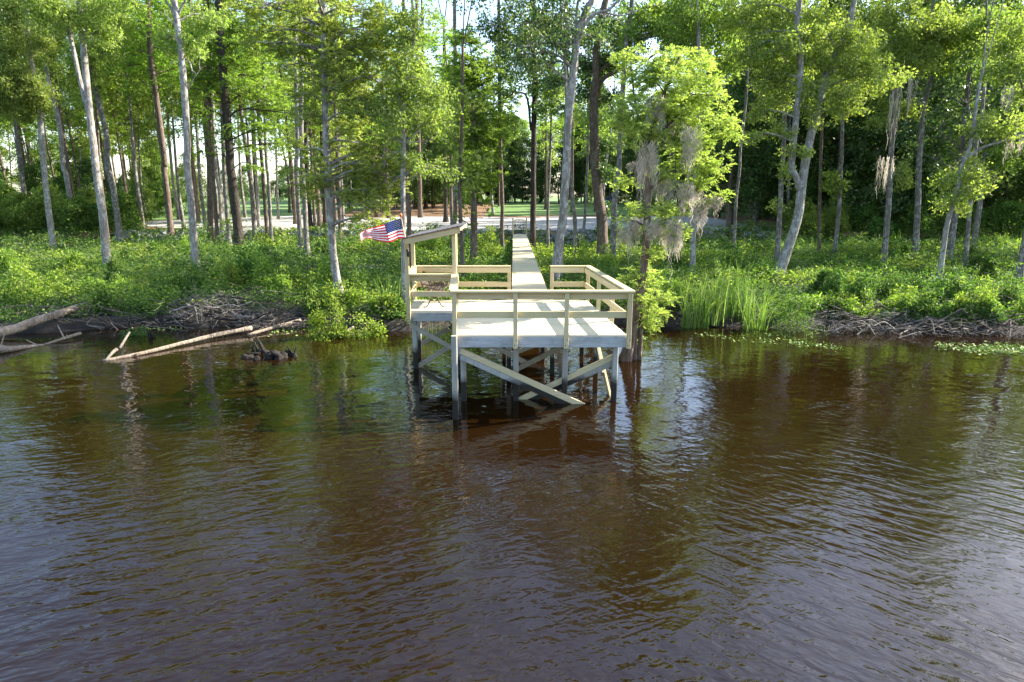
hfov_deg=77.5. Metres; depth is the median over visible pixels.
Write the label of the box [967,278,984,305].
shrub
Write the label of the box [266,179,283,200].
tree
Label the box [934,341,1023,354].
floating plants
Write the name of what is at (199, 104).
slim tree
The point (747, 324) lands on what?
reed clump
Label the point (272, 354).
stump
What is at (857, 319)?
driftwood pile
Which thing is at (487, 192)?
forest tree
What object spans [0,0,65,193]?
slim tree
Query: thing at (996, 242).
grass tuft
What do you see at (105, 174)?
slim tree
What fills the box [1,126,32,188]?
slim tree
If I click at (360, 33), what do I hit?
slim tree
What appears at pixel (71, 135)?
slim tree
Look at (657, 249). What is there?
shrub
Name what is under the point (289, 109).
slim tree
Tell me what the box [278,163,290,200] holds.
tree
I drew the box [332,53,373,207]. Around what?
slim tree
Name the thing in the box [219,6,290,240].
slim tree
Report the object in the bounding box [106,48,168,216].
slim tree
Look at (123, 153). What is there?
slim tree
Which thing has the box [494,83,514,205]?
slim tree
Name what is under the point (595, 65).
forked tree
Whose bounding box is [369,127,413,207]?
forest tree
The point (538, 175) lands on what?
understory tree
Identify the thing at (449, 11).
sky
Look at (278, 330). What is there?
floating plants
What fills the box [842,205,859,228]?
forest bush
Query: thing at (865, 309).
shrub
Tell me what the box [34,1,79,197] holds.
slim tree
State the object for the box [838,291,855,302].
shrub
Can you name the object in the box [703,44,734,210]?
forest tree
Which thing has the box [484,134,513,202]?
forest tree
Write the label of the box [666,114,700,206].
forest tree
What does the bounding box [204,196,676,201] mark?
meadow
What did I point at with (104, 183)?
understory tree
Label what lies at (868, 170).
understory tree
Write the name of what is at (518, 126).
forest tree
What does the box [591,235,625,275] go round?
shrub
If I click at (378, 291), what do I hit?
reed clump
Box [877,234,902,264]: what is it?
shrub
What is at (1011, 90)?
hanging moss
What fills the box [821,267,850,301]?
shrub
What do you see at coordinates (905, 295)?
shrub
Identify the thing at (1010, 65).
tree
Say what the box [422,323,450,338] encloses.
reed clump
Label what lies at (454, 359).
mooring post
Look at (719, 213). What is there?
forest tree
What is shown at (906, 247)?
shrub
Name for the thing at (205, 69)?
slim tree
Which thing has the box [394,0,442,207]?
slim tree
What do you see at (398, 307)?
shrub
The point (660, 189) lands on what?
hanging moss
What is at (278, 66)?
slim tree
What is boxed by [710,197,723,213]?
hanging moss
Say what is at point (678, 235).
hanging moss
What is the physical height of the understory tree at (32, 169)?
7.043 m
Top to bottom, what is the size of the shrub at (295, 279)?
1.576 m
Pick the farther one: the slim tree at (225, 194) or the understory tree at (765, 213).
the understory tree at (765, 213)
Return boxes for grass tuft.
[838,235,873,249]
[922,233,939,249]
[978,234,1010,249]
[1002,229,1022,250]
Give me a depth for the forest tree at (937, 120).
70.02 m
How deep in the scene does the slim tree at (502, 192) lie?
43.26 m
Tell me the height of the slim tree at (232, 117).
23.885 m
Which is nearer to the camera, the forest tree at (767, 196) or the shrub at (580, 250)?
the shrub at (580, 250)
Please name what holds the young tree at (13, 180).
on the lawn at (517, 209)
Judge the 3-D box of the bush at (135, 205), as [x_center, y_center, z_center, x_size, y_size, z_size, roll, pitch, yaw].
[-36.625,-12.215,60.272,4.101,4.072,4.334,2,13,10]
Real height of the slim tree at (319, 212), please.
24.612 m
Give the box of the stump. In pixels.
[241,350,296,360]
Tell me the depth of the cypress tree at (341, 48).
21.41 m
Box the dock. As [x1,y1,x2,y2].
[402,221,635,403]
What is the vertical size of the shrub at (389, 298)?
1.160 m
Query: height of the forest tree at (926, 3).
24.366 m
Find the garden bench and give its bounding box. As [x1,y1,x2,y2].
[420,271,448,306]
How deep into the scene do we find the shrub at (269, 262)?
26.62 m
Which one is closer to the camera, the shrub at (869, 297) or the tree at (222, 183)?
the shrub at (869, 297)
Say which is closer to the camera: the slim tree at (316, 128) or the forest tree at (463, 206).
the slim tree at (316, 128)
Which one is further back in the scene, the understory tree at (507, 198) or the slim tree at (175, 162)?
the understory tree at (507, 198)
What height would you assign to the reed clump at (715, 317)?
2.172 m
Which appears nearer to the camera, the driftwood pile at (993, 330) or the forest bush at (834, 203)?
the driftwood pile at (993, 330)
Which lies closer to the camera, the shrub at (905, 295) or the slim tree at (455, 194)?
the shrub at (905, 295)
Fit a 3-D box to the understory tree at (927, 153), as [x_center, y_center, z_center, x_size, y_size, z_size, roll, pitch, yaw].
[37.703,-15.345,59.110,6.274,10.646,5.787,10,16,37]
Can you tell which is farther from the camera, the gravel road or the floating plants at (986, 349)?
the gravel road
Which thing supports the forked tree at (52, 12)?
on the ground at (391, 324)
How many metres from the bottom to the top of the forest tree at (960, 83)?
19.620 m
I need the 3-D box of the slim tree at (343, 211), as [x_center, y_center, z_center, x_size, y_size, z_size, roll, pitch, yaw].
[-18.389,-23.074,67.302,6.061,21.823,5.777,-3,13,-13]
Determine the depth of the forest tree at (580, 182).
133.42 m
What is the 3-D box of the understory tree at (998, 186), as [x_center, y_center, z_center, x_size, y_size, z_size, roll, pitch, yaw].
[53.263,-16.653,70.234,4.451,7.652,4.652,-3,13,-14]
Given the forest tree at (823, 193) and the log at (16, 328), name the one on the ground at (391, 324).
the forest tree at (823, 193)
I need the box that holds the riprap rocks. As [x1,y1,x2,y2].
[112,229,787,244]
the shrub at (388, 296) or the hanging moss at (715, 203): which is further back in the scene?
the shrub at (388, 296)
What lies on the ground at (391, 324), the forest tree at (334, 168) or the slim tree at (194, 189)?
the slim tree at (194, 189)
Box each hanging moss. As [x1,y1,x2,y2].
[615,226,631,247]
[624,218,639,263]
[627,162,647,177]
[632,217,643,232]
[633,140,659,206]
[644,95,667,138]
[644,219,662,247]
[651,170,666,207]
[652,221,666,246]
[658,178,683,204]
[661,120,695,148]
[663,217,684,279]
[677,181,697,228]
[680,127,704,189]
[683,185,704,222]
[692,198,710,234]
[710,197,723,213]
[876,156,894,197]
[887,86,902,143]
[906,74,919,117]
[1000,84,1014,113]
[1003,137,1023,159]
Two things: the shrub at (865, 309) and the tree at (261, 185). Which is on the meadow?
the tree at (261, 185)
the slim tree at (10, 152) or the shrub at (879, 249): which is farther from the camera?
the slim tree at (10, 152)
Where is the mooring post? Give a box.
[451,335,458,419]
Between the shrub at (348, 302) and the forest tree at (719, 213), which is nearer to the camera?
the shrub at (348, 302)
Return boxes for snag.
[148,330,156,337]
[251,341,264,353]
[285,346,296,355]
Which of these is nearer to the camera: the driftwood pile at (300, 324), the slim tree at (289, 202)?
the driftwood pile at (300, 324)
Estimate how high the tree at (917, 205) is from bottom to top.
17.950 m
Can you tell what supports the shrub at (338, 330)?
on the ground at (391, 324)
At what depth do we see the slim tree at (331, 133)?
71.44 m
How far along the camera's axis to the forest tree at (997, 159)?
43.79 m
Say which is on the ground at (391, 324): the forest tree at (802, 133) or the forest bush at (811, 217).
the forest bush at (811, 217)
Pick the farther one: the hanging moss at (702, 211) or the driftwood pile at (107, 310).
the driftwood pile at (107, 310)
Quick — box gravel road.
[136,214,770,230]
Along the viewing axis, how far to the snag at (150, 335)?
20.36 m
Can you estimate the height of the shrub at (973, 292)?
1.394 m
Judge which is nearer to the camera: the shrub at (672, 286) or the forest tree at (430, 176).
the shrub at (672, 286)
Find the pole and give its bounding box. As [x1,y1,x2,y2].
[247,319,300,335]
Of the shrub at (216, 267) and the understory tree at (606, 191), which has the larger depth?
the understory tree at (606, 191)
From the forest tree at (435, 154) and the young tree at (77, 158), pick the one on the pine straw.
the forest tree at (435, 154)
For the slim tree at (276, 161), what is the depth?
75.01 m
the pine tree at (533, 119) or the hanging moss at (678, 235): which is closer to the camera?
the hanging moss at (678, 235)
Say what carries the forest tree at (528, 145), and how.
on the lawn at (517, 209)
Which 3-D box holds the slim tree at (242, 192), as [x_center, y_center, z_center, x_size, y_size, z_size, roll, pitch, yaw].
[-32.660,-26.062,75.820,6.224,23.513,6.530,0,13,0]
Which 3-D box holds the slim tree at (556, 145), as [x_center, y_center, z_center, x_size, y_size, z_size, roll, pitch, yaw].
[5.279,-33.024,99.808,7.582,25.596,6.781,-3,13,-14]
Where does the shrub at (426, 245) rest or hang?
on the ground at (391, 324)
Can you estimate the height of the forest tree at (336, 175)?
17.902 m
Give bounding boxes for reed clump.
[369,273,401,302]
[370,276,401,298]
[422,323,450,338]
[591,259,616,286]
[660,269,723,328]
[689,266,749,325]
[710,258,763,322]
[736,280,794,331]
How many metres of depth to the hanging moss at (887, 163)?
32.81 m
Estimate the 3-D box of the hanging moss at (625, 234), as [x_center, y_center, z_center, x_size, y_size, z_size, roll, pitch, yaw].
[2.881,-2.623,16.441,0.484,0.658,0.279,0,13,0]
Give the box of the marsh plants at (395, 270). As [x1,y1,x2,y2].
[0,217,1023,324]
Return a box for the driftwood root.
[0,330,43,352]
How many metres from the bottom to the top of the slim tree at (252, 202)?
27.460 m
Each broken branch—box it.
[44,325,81,343]
[106,348,117,358]
[250,333,265,349]
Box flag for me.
[360,213,409,256]
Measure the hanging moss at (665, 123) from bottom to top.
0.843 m
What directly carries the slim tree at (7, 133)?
on the lawn at (517, 209)
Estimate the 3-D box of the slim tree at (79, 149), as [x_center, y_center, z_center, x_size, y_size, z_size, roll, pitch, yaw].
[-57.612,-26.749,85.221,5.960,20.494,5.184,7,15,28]
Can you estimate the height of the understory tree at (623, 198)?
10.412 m
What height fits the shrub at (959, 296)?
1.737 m
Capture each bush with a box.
[0,181,25,219]
[0,186,25,231]
[0,189,45,233]
[22,181,77,230]
[52,191,83,227]
[54,194,99,231]
[64,185,112,230]
[89,190,146,230]
[108,190,149,228]
[776,194,817,228]
[782,199,826,239]
[783,207,811,229]
[817,197,853,230]
[822,206,854,237]
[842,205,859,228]
[860,216,895,239]
[869,194,905,224]
[891,202,938,237]
[931,207,966,234]
[958,203,988,229]
[981,197,1023,227]
[981,202,1012,229]
[986,200,1023,236]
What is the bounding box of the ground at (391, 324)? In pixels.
[0,195,1023,335]
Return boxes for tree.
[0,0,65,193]
[0,0,75,249]
[0,20,48,195]
[0,108,37,168]
[0,115,11,153]
[0,119,13,184]
[0,148,14,181]
[0,171,15,194]
[1,0,50,194]
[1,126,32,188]
[5,117,38,161]
[7,169,31,193]
[8,78,52,160]
[12,153,52,194]
[14,0,152,270]
[19,161,57,196]
[21,51,66,178]
[22,18,78,228]
[23,82,70,180]
[26,139,62,190]
[32,113,57,142]
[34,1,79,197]
[35,43,95,195]
[38,142,72,194]
[44,81,74,149]
[49,162,88,197]
[53,71,90,186]
[53,134,103,188]
[54,0,112,194]
[57,13,150,192]
[58,0,132,241]
[58,76,89,160]
[61,0,142,244]
[66,71,128,157]
[67,90,121,158]
[69,26,130,172]
[74,145,116,185]
[74,156,94,195]
[88,0,195,238]
[95,6,158,228]
[98,52,149,177]
[99,116,122,182]
[101,81,150,194]
[102,176,109,197]
[103,93,133,177]
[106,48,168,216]
[108,55,169,221]
[114,66,155,169]
[115,1,175,161]
[115,174,130,210]
[116,7,187,222]
[122,161,158,216]
[123,178,155,221]
[128,170,154,211]
[129,0,202,221]
[131,2,191,228]
[131,109,172,211]
[140,140,170,185]
[141,146,171,210]
[141,164,164,211]
[145,0,237,271]
[150,179,182,217]
[153,0,237,218]
[161,159,178,204]
[163,0,231,239]
[164,21,188,219]
[164,61,200,211]
[165,0,219,227]
[167,7,201,222]
[171,0,231,220]
[171,30,220,218]
[172,0,319,245]
[176,144,206,212]
[178,173,185,196]
[182,171,203,204]
[184,2,231,229]
[185,0,236,244]
[186,15,245,245]
[200,0,271,242]
[214,25,261,217]
[215,7,261,220]
[215,52,244,213]
[216,169,228,200]
[219,0,420,307]
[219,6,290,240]
[225,5,282,227]
[227,0,284,240]
[231,85,269,201]
[236,164,249,200]
[252,0,297,223]
[253,175,262,200]
[254,60,293,218]
[255,53,291,212]
[258,174,267,198]
[262,0,317,255]
[266,79,308,208]
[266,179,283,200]
[271,2,369,221]
[273,6,318,248]
[277,40,308,190]
[278,0,331,226]
[278,1,329,229]
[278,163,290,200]
[280,37,348,226]
[283,77,317,211]
[293,8,355,226]
[312,0,360,241]
[313,11,363,221]
[314,71,355,195]
[316,130,345,193]
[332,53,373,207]
[333,128,354,194]
[341,0,380,61]
[341,87,395,208]
[345,157,379,207]
[355,0,473,304]
[355,45,394,216]
[356,94,397,210]
[366,0,408,217]
[366,2,398,211]
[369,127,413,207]
[387,0,434,265]
[388,88,399,208]
[389,101,432,210]
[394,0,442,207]
[397,0,447,217]
[412,0,439,208]
[414,134,447,208]
[415,0,469,221]
[420,5,476,224]
[422,141,449,206]
[426,152,449,207]
[428,103,470,200]
[430,0,468,256]
[430,22,521,263]
[431,0,496,281]
[432,61,465,211]
[441,80,484,207]
[451,0,640,289]
[461,138,488,203]
[476,44,520,214]
[482,147,507,202]
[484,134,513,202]
[485,0,522,246]
[488,0,563,255]
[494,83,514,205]
[495,115,528,202]
[495,168,511,202]
[504,139,527,202]
[511,129,530,201]
[517,11,574,247]
[518,116,530,200]
[519,174,530,201]
[524,122,556,202]
[525,44,564,209]
[528,130,554,197]
[528,168,544,202]
[529,98,560,166]
[531,2,581,279]
[533,2,587,259]
[543,122,582,203]
[544,69,582,147]
[551,112,562,189]
[554,26,587,211]
[557,21,611,241]
[557,115,586,202]
[564,0,653,256]
[568,181,579,202]
[569,115,599,203]
[574,132,600,202]
[576,53,616,211]
[582,170,602,206]
[584,85,614,168]
[585,63,631,200]
[598,41,748,361]
[599,111,625,195]
[604,149,623,191]
[605,184,612,197]
[610,0,759,259]
[612,133,642,201]
[618,192,630,201]
[620,135,643,201]
[628,113,661,203]
[634,169,652,202]
[638,98,673,202]
[642,153,671,207]
[655,115,684,208]
[656,1,705,218]
[658,0,736,274]
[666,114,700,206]
[670,66,707,211]
[695,0,796,226]
[698,75,744,217]
[701,36,782,224]
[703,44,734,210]
[716,0,918,280]
[718,1,780,249]
[723,17,804,222]
[732,85,804,218]
[735,74,779,216]
[746,0,798,263]
[754,178,778,219]
[761,160,797,220]
[765,0,864,200]
[767,0,846,253]
[767,19,809,224]
[773,18,812,168]
[786,0,887,255]
[790,180,826,210]
[793,0,888,205]
[794,128,843,193]
[813,4,886,200]
[821,173,847,206]
[826,140,882,221]
[842,22,937,217]
[842,146,884,228]
[844,0,1013,266]
[848,0,945,189]
[857,89,921,189]
[881,0,1023,225]
[892,128,953,214]
[893,165,950,231]
[896,0,1023,257]
[899,74,947,157]
[911,0,976,262]
[923,0,1023,282]
[931,0,1023,246]
[936,73,964,165]
[949,0,1018,266]
[956,13,1023,215]
[961,144,1020,210]
[969,0,1023,284]
[971,70,1022,183]
[975,166,1013,208]
[992,168,1023,204]
[1007,166,1023,226]
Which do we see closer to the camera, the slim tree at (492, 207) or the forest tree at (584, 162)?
the slim tree at (492, 207)
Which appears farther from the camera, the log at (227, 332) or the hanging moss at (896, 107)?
the hanging moss at (896, 107)
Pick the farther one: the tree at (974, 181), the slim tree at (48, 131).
the slim tree at (48, 131)
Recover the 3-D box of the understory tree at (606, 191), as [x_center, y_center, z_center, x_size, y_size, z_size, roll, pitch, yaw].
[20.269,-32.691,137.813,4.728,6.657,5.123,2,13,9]
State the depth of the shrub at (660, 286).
25.54 m
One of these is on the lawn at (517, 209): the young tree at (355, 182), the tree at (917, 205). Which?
the young tree at (355, 182)
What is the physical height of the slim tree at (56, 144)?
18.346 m
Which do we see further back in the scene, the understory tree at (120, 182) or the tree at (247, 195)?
the tree at (247, 195)
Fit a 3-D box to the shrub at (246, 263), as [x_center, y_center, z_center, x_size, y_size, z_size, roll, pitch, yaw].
[-11.384,-3.209,28.122,2.965,2.558,2.496,0,13,0]
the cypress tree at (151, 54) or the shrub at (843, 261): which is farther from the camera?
the cypress tree at (151, 54)
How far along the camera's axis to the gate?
53.62 m
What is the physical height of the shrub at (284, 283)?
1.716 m
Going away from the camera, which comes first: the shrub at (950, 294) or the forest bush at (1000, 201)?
the shrub at (950, 294)
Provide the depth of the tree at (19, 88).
42.00 m
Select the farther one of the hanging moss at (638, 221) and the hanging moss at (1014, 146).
the hanging moss at (1014, 146)
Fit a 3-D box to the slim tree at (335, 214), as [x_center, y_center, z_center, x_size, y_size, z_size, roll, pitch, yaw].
[-18.661,-23.501,63.313,9.261,24.636,8.374,4,14,19]
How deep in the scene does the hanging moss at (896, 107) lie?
32.32 m
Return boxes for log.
[0,301,91,337]
[102,326,252,360]
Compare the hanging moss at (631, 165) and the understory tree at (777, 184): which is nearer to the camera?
the hanging moss at (631, 165)
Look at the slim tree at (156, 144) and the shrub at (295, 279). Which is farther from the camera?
the slim tree at (156, 144)
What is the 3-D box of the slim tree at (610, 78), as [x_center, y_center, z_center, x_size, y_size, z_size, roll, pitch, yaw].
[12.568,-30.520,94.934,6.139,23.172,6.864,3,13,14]
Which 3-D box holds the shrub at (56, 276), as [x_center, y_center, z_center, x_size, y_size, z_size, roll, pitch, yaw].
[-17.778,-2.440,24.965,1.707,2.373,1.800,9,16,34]
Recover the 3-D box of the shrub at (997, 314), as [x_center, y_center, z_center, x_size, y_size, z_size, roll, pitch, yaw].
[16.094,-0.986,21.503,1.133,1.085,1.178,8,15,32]
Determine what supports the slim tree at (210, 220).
on the ground at (391, 324)
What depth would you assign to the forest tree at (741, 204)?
61.95 m
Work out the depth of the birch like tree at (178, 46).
31.45 m
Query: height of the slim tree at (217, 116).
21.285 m
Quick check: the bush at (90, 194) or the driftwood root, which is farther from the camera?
the bush at (90, 194)
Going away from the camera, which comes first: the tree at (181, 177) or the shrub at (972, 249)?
the shrub at (972, 249)
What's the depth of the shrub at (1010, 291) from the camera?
23.29 m
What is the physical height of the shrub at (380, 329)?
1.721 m
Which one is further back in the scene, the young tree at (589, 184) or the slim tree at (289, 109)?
the young tree at (589, 184)
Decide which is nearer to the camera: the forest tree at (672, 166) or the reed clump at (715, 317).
the reed clump at (715, 317)
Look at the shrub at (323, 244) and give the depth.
44.91 m
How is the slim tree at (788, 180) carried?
on the ground at (391, 324)
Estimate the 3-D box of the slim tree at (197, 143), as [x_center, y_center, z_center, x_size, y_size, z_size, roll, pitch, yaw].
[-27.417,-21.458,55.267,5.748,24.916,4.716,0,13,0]
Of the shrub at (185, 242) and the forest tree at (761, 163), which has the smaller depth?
the shrub at (185, 242)
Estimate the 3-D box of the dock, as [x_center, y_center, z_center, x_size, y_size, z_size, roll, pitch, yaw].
[-0.133,-0.479,15.873,5.373,4.730,5.045,0,13,0]
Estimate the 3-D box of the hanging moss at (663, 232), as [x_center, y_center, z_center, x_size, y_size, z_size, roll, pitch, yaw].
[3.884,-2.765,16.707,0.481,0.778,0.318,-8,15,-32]
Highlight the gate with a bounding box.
[512,218,526,234]
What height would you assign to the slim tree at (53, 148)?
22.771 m
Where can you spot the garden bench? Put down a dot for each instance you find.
(433, 287)
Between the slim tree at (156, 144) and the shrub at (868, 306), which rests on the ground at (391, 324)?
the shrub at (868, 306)
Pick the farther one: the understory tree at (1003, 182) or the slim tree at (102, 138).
the slim tree at (102, 138)
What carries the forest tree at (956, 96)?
on the ground at (391, 324)
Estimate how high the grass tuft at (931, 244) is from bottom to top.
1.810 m
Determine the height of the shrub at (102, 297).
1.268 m
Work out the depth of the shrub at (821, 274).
27.34 m
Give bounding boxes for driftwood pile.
[1,279,192,330]
[149,281,282,328]
[218,287,332,330]
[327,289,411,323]
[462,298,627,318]
[634,290,719,327]
[791,289,946,335]
[874,288,1023,337]
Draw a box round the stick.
[118,331,129,348]
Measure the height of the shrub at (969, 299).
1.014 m
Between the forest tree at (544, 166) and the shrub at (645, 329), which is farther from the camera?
the forest tree at (544, 166)
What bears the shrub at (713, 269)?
on the ground at (391, 324)
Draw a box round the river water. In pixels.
[0,324,1023,681]
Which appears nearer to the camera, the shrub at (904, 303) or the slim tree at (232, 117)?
the shrub at (904, 303)
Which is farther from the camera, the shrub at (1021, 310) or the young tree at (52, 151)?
the young tree at (52, 151)
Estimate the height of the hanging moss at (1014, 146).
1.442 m
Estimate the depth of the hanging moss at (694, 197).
16.70 m
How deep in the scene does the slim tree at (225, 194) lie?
49.26 m
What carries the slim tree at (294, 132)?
on the lawn at (517, 209)
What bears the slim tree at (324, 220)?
on the ground at (391, 324)
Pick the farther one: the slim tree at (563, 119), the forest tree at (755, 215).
the slim tree at (563, 119)
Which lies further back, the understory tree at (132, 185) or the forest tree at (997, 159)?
the understory tree at (132, 185)
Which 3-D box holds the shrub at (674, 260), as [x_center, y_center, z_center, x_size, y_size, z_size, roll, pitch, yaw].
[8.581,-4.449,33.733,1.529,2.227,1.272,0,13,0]
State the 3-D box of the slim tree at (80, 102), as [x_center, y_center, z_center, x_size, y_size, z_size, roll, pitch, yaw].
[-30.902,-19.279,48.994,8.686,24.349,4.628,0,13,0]
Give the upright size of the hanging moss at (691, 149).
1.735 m
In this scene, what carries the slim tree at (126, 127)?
on the lawn at (517, 209)
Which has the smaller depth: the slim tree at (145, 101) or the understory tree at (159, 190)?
the slim tree at (145, 101)
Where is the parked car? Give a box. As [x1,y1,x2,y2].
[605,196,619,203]
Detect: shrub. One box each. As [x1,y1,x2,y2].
[0,240,23,279]
[0,249,65,309]
[36,248,80,303]
[60,247,85,271]
[75,276,117,302]
[84,286,123,316]
[99,290,124,314]
[102,254,129,283]
[110,274,139,294]
[117,244,132,259]
[118,325,150,336]
[120,293,156,311]
[141,252,182,297]
[142,236,162,254]
[165,253,212,297]
[165,260,199,282]
[167,258,192,272]
[176,234,189,252]
[211,257,224,279]
[215,217,249,293]
[217,239,281,287]
[246,247,280,296]
[258,243,285,267]
[259,243,274,274]
[261,256,276,278]
[274,264,294,302]
[287,267,315,296]
[300,279,353,341]
[300,289,324,319]
[313,254,333,291]
[313,279,335,315]
[314,237,328,254]
[318,293,337,316]
[331,279,370,315]
[344,270,379,304]
[345,311,388,338]
[361,295,380,317]
[370,276,397,292]
[375,296,393,319]
[378,289,397,307]
[379,291,396,321]
[391,295,406,318]
[415,227,449,261]
[477,224,503,257]
[571,233,593,267]
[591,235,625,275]
[637,287,667,331]
[646,266,684,298]
[649,239,674,268]
[659,268,685,294]
[660,280,690,307]
[662,248,686,272]
[662,292,679,311]
[696,249,724,290]
[698,240,709,251]
[719,243,753,274]
[744,257,776,285]
[759,256,776,267]
[766,266,828,336]
[772,292,820,318]
[787,291,825,308]
[803,301,817,316]
[807,266,830,294]
[816,290,850,319]
[818,263,849,292]
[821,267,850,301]
[822,254,851,274]
[835,237,864,263]
[836,297,866,320]
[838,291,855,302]
[840,265,884,308]
[842,298,875,319]
[857,287,879,312]
[858,287,889,321]
[872,252,920,301]
[876,239,894,256]
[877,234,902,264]
[879,288,913,317]
[890,283,917,309]
[898,237,909,259]
[898,294,924,319]
[900,270,931,294]
[900,284,946,323]
[912,299,944,324]
[916,263,973,305]
[929,290,944,308]
[931,299,962,325]
[946,275,967,311]
[951,300,983,326]
[953,296,984,324]
[954,274,1002,312]
[958,242,993,273]
[959,238,990,256]
[962,286,983,324]
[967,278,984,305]
[974,253,1002,286]
[974,297,1009,325]
[975,294,1007,322]
[991,260,1023,307]
[1006,293,1023,320]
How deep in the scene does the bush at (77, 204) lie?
55.17 m
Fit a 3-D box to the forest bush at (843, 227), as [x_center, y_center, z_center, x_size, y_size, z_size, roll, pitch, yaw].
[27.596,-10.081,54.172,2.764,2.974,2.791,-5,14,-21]
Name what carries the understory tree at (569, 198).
on the lawn at (517, 209)
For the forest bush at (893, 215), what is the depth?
57.03 m
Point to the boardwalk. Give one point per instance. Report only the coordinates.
(527, 275)
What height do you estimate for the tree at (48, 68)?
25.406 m
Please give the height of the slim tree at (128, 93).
19.330 m
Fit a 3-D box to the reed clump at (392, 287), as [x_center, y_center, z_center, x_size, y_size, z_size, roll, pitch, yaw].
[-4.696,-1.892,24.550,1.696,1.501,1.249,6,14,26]
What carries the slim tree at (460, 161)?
on the ground at (391, 324)
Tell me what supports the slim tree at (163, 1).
on the ground at (391, 324)
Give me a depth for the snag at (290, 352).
18.02 m
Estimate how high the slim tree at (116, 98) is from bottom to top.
21.582 m
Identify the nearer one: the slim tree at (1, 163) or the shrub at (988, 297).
the shrub at (988, 297)
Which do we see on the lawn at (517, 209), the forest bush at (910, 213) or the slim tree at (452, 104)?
the slim tree at (452, 104)
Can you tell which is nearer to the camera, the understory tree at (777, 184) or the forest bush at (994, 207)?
the forest bush at (994, 207)
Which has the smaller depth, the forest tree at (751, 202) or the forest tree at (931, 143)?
the forest tree at (931, 143)
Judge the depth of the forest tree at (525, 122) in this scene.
162.25 m
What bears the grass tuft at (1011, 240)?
on the ground at (391, 324)
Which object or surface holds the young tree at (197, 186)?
on the lawn at (517, 209)
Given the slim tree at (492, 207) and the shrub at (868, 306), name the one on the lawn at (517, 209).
the slim tree at (492, 207)
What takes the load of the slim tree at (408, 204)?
on the ground at (391, 324)
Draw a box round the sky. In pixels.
[0,0,1023,194]
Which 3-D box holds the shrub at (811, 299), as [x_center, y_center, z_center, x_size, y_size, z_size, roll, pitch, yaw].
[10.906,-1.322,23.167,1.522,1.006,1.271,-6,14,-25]
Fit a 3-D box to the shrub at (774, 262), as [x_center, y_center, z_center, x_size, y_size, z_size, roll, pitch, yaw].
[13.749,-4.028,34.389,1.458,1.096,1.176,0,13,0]
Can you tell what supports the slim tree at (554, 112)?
on the ground at (391, 324)
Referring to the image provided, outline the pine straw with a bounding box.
[337,203,494,217]
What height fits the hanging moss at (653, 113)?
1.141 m
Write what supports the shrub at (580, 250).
on the ground at (391, 324)
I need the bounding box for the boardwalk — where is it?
[512,234,549,299]
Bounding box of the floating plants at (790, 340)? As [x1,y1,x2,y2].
[697,330,842,351]
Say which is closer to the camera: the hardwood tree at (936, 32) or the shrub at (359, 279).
the shrub at (359, 279)
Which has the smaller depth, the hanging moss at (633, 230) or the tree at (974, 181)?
the hanging moss at (633, 230)
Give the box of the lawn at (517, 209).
[150,201,821,220]
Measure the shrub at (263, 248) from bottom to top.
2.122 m
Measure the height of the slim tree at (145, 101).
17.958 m
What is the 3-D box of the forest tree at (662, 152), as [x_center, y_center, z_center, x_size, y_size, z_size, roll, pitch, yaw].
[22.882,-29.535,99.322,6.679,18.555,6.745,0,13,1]
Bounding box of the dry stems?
[0,231,1020,302]
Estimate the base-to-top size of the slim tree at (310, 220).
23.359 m
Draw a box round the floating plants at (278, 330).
[132,325,654,343]
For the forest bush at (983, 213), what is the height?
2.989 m
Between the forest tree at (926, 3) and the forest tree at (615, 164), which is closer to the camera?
the forest tree at (926, 3)
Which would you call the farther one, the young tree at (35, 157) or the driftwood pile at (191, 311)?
the young tree at (35, 157)
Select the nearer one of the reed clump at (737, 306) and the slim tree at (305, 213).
the reed clump at (737, 306)
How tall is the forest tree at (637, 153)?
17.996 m
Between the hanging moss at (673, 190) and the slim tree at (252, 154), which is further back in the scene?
the slim tree at (252, 154)
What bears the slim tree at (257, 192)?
on the ground at (391, 324)
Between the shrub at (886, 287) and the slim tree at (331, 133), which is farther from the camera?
the slim tree at (331, 133)
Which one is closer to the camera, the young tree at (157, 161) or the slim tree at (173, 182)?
the slim tree at (173, 182)
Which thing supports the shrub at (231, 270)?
on the ground at (391, 324)
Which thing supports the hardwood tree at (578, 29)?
on the ground at (391, 324)
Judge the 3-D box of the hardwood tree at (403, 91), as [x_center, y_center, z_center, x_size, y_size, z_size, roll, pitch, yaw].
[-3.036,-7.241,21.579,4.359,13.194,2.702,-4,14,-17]
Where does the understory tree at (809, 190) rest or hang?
on the ground at (391, 324)
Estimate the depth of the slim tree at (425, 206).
97.75 m
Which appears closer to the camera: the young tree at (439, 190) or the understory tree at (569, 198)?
the young tree at (439, 190)
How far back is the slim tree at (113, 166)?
109.43 m
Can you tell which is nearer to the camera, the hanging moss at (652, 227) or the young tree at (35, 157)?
the hanging moss at (652, 227)
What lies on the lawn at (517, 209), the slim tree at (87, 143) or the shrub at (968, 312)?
the slim tree at (87, 143)

